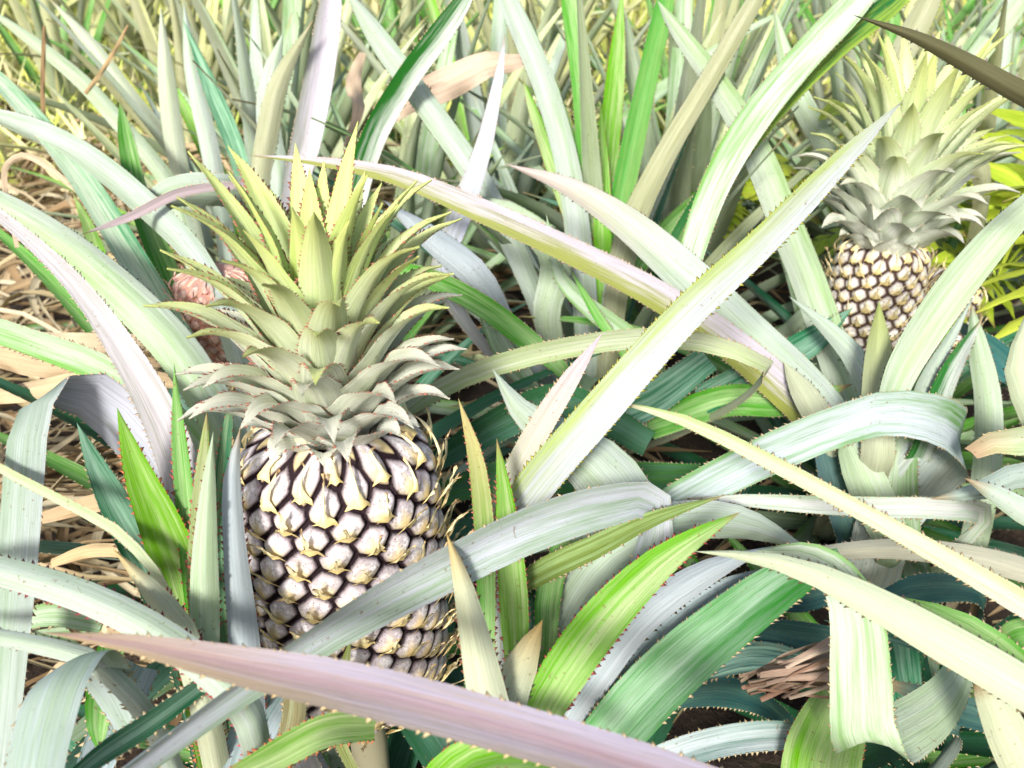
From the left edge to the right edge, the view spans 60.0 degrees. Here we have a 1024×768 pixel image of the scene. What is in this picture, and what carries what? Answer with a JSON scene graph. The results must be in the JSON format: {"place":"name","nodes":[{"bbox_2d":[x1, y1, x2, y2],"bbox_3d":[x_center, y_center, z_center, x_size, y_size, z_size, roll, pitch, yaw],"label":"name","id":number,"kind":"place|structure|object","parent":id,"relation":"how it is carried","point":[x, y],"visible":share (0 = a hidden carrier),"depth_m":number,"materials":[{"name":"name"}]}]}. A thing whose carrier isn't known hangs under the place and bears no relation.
{"place":"outdoors","nodes":[
{"label":"outdoors","id":0,"kind":"place"},
{"bbox_2d":[0,0,1023,767],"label":"ground","id":1,"kind":"structure","parent":0,"point":[692,720],"depth_m":1.54,"materials":[{"name":"soil"}]},
{"bbox_2d":[1,152,74,247],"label":"dry leaf","id":2,"kind":"object","parent":1,"relation":"on","point":[13,159],"visible":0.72,"depth_m":1.00,"materials":[{"name":"beige plant"}]},
{"bbox_2d":[0,0,131,94],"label":"pineapple plant","id":3,"kind":"object","parent":1,"relation":"on","point":[14,62],"visible":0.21,"depth_m":3.86,"materials":[{"name":"green plant"}]},
{"bbox_2d":[0,0,180,139],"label":"pineapple plant","id":4,"kind":"object","parent":1,"relation":"on","point":[40,14],"visible":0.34,"depth_m":3.24,"materials":[{"name":"green plant"}]},
{"bbox_2d":[0,0,221,91],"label":"pineapple plant","id":5,"kind":"object","parent":1,"relation":"on","point":[134,35],"visible":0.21,"depth_m":3.85,"materials":[{"name":"green plant"}]},
{"bbox_2d":[3,0,221,44],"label":"pineapple plant","id":6,"kind":"object","parent":1,"relation":"on","point":[57,2],"visible":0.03,"depth_m":4.48,"materials":[{"name":"green plant"}]},
{"bbox_2d":[22,0,246,46],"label":"pineapple plant","id":7,"kind":"object","parent":1,"relation":"on","point":[195,14],"visible":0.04,"depth_m":4.53,"materials":[{"name":"green plant"}]},
{"bbox_2d":[0,0,375,161],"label":"pineapple plant","id":8,"kind":"object","parent":1,"relation":"on","point":[146,30],"visible":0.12,"depth_m":2.59,"materials":[{"name":"green plant"}]},
{"bbox_2d":[0,365,376,767],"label":"pineapple plant","id":9,"kind":"object","parent":1,"relation":"on","point":[185,561],"visible":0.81,"depth_m":0.53,"materials":[{"name":"green plant"}]},
{"bbox_2d":[0,0,388,137],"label":"pineapple plant","id":10,"kind":"object","parent":1,"relation":"on","point":[227,13],"visible":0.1,"depth_m":3.07,"materials":[{"name":"green plant"}]},
{"bbox_2d":[24,0,455,214],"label":"pineapple plant","id":11,"kind":"object","parent":1,"relation":"on","point":[226,61],"visible":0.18,"depth_m":2.12,"materials":[{"name":"green plant"}]},
{"bbox_2d":[103,0,420,53],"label":"pineapple plant","id":12,"kind":"object","parent":1,"relation":"on","point":[279,12],"visible":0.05,"depth_m":3.86,"materials":[{"name":"green plant"}]},
{"bbox_2d":[0,0,540,333],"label":"pineapple plant","id":13,"kind":"object","parent":1,"relation":"on","point":[250,71],"visible":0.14,"depth_m":1.78,"materials":[{"name":"green plant"}]},
{"bbox_2d":[40,25,45,113],"bbox_3d":[-0.687,-0.451,1.300,0.009,0.131,0.077,0,30,0],"label":"dry twig","id":14,"kind":"object","parent":13,"relation":"attached to","point":[42,74],"visible":0.86,"depth_m":1.30,"materials":[{"name":"brown plant"}]},
{"bbox_2d":[83,25,128,94],"bbox_3d":[-0.571,-0.456,1.249,0.080,0.086,0.005,-21,36,-32],"label":"dry twig","id":15,"kind":"object","parent":13,"relation":"attached to","point":[94,81],"visible":1,"depth_m":1.25,"materials":[{"name":"brown plant"}]},
{"bbox_2d":[343,52,365,146],"bbox_3d":[-0.270,-0.499,1.550,0.040,0.123,0.186,0,30,0],"label":"dry leaf","id":16,"kind":"object","parent":13,"relation":"hanging from","point":[353,85],"visible":0.96,"depth_m":1.53,"materials":[{"name":"beige plant"}]},
{"bbox_2d":[396,51,545,121],"bbox_3d":[-0.092,-0.497,1.515,0.302,0.132,0.033,-1,30,-2],"label":"dry leaf","id":17,"kind":"object","parent":13,"relation":"on","point":[454,80],"visible":0.54,"depth_m":1.50,"materials":[{"name":"beige plant"}]},
{"bbox_2d":[52,0,535,180],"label":"pineapple plant","id":18,"kind":"object","parent":1,"relation":"on","point":[274,20],"visible":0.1,"depth_m":2.64,"materials":[{"name":"green plant"}]},
{"bbox_2d":[0,0,601,767],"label":"pineapple plant","id":19,"kind":"object","parent":1,"relation":"on","point":[206,98],"visible":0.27,"depth_m":1.35,"materials":[{"name":"green plant"}]},
{"bbox_2d":[0,347,160,377],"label":"dry leaf","id":20,"kind":"object","parent":19,"relation":"on","point":[11,360],"visible":0.24,"depth_m":0.97,"materials":[{"name":"beige plant"}]},
{"bbox_2d":[51,543,117,566],"bbox_3d":[-0.377,0.171,0.856,0.131,0.039,0.020,-4,30,-7],"label":"dry leaf","id":21,"kind":"object","parent":19,"relation":"attached to","point":[93,550],"visible":0.41,"depth_m":0.85,"materials":[{"name":"beige plant"}]},
{"bbox_2d":[41,488,127,523],"bbox_3d":[-0.377,0.115,0.858,0.168,0.030,0.017,-7,31,-12],"label":"dry leaf","id":22,"kind":"object","parent":19,"relation":"on","point":[57,513],"visible":0.25,"depth_m":0.85,"materials":[{"name":"beige plant"}]},
{"bbox_2d":[0,371,172,403],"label":"dry leaf","id":23,"kind":"object","parent":19,"relation":"on","point":[40,388],"visible":0.3,"depth_m":0.95,"materials":[{"name":"beige plant"}]},
{"bbox_2d":[44,332,145,352],"bbox_3d":[-0.496,-0.048,1.000,0.242,0.032,0.021,1,30,1],"label":"dry leaf","id":24,"kind":"object","parent":19,"relation":"on","point":[90,340],"visible":0.2,"depth_m":1.00,"materials":[{"name":"beige plant"}]},
{"bbox_2d":[43,0,565,368],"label":"pineapple plant","id":25,"kind":"object","parent":1,"relation":"on","point":[427,158],"visible":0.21,"depth_m":1.76,"materials":[{"name":"green plant"}]},
{"bbox_2d":[43,631,722,767],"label":"pineapple plant","id":26,"kind":"object","parent":1,"relation":"on","point":[460,715],"visible":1,"depth_m":0.36,"materials":[{"name":"pink plant"}]},
{"bbox_2d":[0,71,787,767],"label":"pineapple plant","id":27,"kind":"object","parent":1,"relation":"on","point":[318,315],"visible":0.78,"depth_m":0.60,"materials":[{"name":"green plant"}]},
{"bbox_2d":[0,71,794,767],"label":"straw","id":28,"kind":"object","parent":1,"relation":"on","point":[34,289],"visible":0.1,"depth_m":1.69,"materials":[{"name":"beige plant"}]},
{"bbox_2d":[233,0,642,141],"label":"pineapple plant","id":29,"kind":"object","parent":1,"relation":"on","point":[392,12],"visible":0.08,"depth_m":3.16,"materials":[{"name":"green plant"}]},
{"bbox_2d":[345,0,610,57],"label":"pineapple plant","id":30,"kind":"object","parent":1,"relation":"on","point":[423,14],"visible":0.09,"depth_m":3.81,"materials":[{"name":"green plant"}]},
{"bbox_2d":[0,1,1021,767],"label":"leaf litter","id":31,"kind":"object","parent":1,"relation":"on","point":[646,455],"visible":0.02,"depth_m":1.60,"materials":[{"name":"brown plant"}]},
{"bbox_2d":[122,102,900,767],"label":"pineapple plant","id":32,"kind":"object","parent":1,"relation":"on","point":[612,622],"visible":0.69,"depth_m":0.59,"materials":[{"name":"green plant"}]},
{"bbox_2d":[224,0,807,277],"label":"pineapple plant","id":33,"kind":"object","parent":1,"relation":"on","point":[468,122],"visible":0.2,"depth_m":2.10,"materials":[{"name":"green plant"}]},
{"bbox_2d":[344,0,694,187],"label":"pineapple plant","id":34,"kind":"object","parent":1,"relation":"on","point":[562,75],"visible":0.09,"depth_m":2.63,"materials":[{"name":"green plant"}]},
{"bbox_2d":[355,0,710,112],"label":"pineapple plant","id":35,"kind":"object","parent":1,"relation":"on","point":[553,32],"visible":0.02,"depth_m":3.08,"materials":[{"name":"green plant"}]},
{"bbox_2d":[475,0,603,68],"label":"pineapple plant","id":36,"kind":"object","parent":1,"relation":"on","point":[594,10],"visible":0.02,"depth_m":4.60,"materials":[{"name":"green plant"}]},
{"bbox_2d":[481,0,646,88],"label":"pineapple plant","id":37,"kind":"object","parent":1,"relation":"on","point":[602,34],"visible":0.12,"depth_m":3.82,"materials":[{"name":"green plant"}]},
{"bbox_2d":[598,0,649,43],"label":"pineapple plant","id":38,"kind":"object","parent":1,"relation":"on","point":[599,7],"visible":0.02,"depth_m":5.19,"materials":[{"name":"green plant"}]},
{"bbox_2d":[387,0,869,376],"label":"pineapple plant","id":39,"kind":"object","parent":1,"relation":"on","point":[683,77],"visible":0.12,"depth_m":1.62,"materials":[{"name":"green plant"}]},
{"bbox_2d":[249,0,1023,767],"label":"pineapple plant","id":40,"kind":"object","parent":1,"relation":"on","point":[905,456],"visible":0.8,"depth_m":0.99,"materials":[{"name":"green plant"}]},
{"bbox_2d":[457,0,831,171],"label":"pineapple plant","id":41,"kind":"object","parent":1,"relation":"on","point":[717,7],"visible":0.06,"depth_m":2.52,"materials":[{"name":"green plant"}]},
{"bbox_2d":[428,0,865,233],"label":"pineapple plant","id":42,"kind":"object","parent":1,"relation":"on","point":[710,125],"visible":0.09,"depth_m":2.00,"materials":[{"name":"green plant"}]},
{"bbox_2d":[311,0,1012,681],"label":"pineapple plant","id":43,"kind":"object","parent":1,"relation":"on","point":[511,346],"visible":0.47,"depth_m":1.11,"materials":[{"name":"green plant"}]},
{"bbox_2d":[529,0,876,83],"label":"pineapple plant","id":44,"kind":"object","parent":1,"relation":"on","point":[706,17],"visible":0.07,"depth_m":3.81,"materials":[{"name":"green plant"}]},
{"bbox_2d":[589,0,863,139],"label":"pineapple plant","id":45,"kind":"object","parent":1,"relation":"on","point":[752,40],"visible":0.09,"depth_m":3.01,"materials":[{"name":"green plant"}]},
{"bbox_2d":[705,152,808,238],"bbox_3d":[0.454,-0.356,1.642,0.222,0.096,0.298,11,32,18],"label":"weed","id":46,"kind":"object","parent":1,"relation":"on","point":[748,191],"visible":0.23,"depth_m":1.63,"materials":[{"name":"green plant"}]},
{"bbox_2d":[754,0,813,56],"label":"pineapple plant","id":47,"kind":"object","parent":1,"relation":"on","point":[810,7],"visible":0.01,"depth_m":4.53,"materials":[{"name":"green plant"}]},
{"bbox_2d":[630,404,1023,767],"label":"pineapple plant","id":48,"kind":"object","parent":1,"relation":"on","point":[986,659],"visible":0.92,"depth_m":0.52,"materials":[{"name":"green plant"}]},
{"bbox_2d":[656,523,1021,767],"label":"pineapple plant","id":49,"kind":"object","parent":1,"relation":"on","point":[885,705],"visible":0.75,"depth_m":0.62,"materials":[{"name":"green plant"}]},
{"bbox_2d":[739,637,829,701],"bbox_3d":[0.211,0.199,0.620,0.110,0.049,0.035,-7,31,-12],"label":"dry leaf bundle","id":50,"kind":"object","parent":49,"relation":"on","point":[808,668],"visible":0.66,"depth_m":0.61,"materials":[{"name":"brown plant"}]},
{"bbox_2d":[666,0,1023,173],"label":"pineapple plant","id":51,"kind":"object","parent":1,"relation":"on","point":[876,48],"visible":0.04,"depth_m":2.57,"materials":[{"name":"green plant"}]},
{"bbox_2d":[743,0,955,90],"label":"pineapple plant","id":52,"kind":"object","parent":1,"relation":"on","point":[817,8],"visible":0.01,"depth_m":3.75,"materials":[{"name":"green plant"}]},
{"bbox_2d":[705,162,1023,531],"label":"pineapple plant","id":53,"kind":"object","parent":1,"relation":"on","point":[1010,417],"visible":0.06,"depth_m":1.41,"materials":[{"name":"green plant"}]},
{"bbox_2d":[731,0,1023,262],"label":"pineapple plant","id":54,"kind":"object","parent":1,"relation":"on","point":[841,69],"visible":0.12,"depth_m":2.00,"materials":[{"name":"green plant"}]},
{"bbox_2d":[745,0,1023,333],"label":"pineapple plant","id":55,"kind":"object","parent":1,"relation":"on","point":[993,77],"visible":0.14,"depth_m":1.30,"materials":[{"name":"green plant"}]},
{"bbox_2d":[756,0,1023,275],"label":"pineapple plant","id":56,"kind":"object","parent":1,"relation":"on","point":[1007,47],"visible":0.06,"depth_m":2.27,"materials":[{"name":"green plant"}]},
{"bbox_2d":[760,0,1023,116],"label":"pineapple plant","id":57,"kind":"object","parent":1,"relation":"on","point":[959,17],"visible":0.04,"depth_m":3.12,"materials":[{"name":"green plant"}]},
{"bbox_2d":[811,98,1023,338],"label":"weed","id":58,"kind":"object","parent":1,"relation":"on","point":[1008,177],"visible":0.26,"depth_m":1.41,"materials":[{"name":"yellow plant"}]},
{"bbox_2d":[822,194,1023,582],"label":"pineapple plant","id":59,"kind":"object","parent":1,"relation":"on","point":[955,287],"visible":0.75,"depth_m":0.79,"materials":[{"name":"green plant"}]},
{"bbox_2d":[940,0,959,26],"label":"pineapple plant","id":60,"kind":"object","parent":1,"relation":"on","point":[955,8],"visible":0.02,"depth_m":5.14,"materials":[{"name":"green plant"}]},
{"bbox_2d":[914,0,1023,128],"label":"pineapple plant","id":61,"kind":"object","parent":1,"relation":"on","point":[1013,106],"visible":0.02,"depth_m":2.53,"materials":[{"name":"green plant"}]},
{"bbox_2d":[933,0,1023,45],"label":"pineapple plant","id":62,"kind":"object","parent":1,"relation":"on","point":[953,15],"visible":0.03,"depth_m":3.97,"materials":[{"name":"green plant"}]},
{"bbox_2d":[936,0,1023,108],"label":"pineapple plant","id":63,"kind":"object","parent":1,"relation":"on","point":[1021,46],"visible":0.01,"depth_m":3.21,"materials":[{"name":"green plant"}]},
{"bbox_2d":[938,124,1023,328],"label":"weed","id":64,"kind":"object","parent":1,"relation":"on","point":[1018,169],"visible":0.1,"depth_m":1.57,"materials":[{"name":"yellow plant"}]},
{"bbox_2d":[942,0,1023,36],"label":"pineapple plant","id":65,"kind":"object","parent":1,"relation":"on","point":[969,28],"visible":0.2,"depth_m":3.71,"materials":[{"name":"green plant"}]},
{"bbox_2d":[956,0,1022,31],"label":"pineapple plant","id":66,"kind":"object","parent":1,"relation":"on","point":[959,7],"visible":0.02,"depth_m":4.26,"materials":[{"name":"green plant"}]},
{"bbox_2d":[0,0,1023,224],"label":"grass","id":67,"kind":"structure","parent":0,"point":[75,128],"depth_m":3.54,"materials":[{"name":"yellow plant"}]}
]}

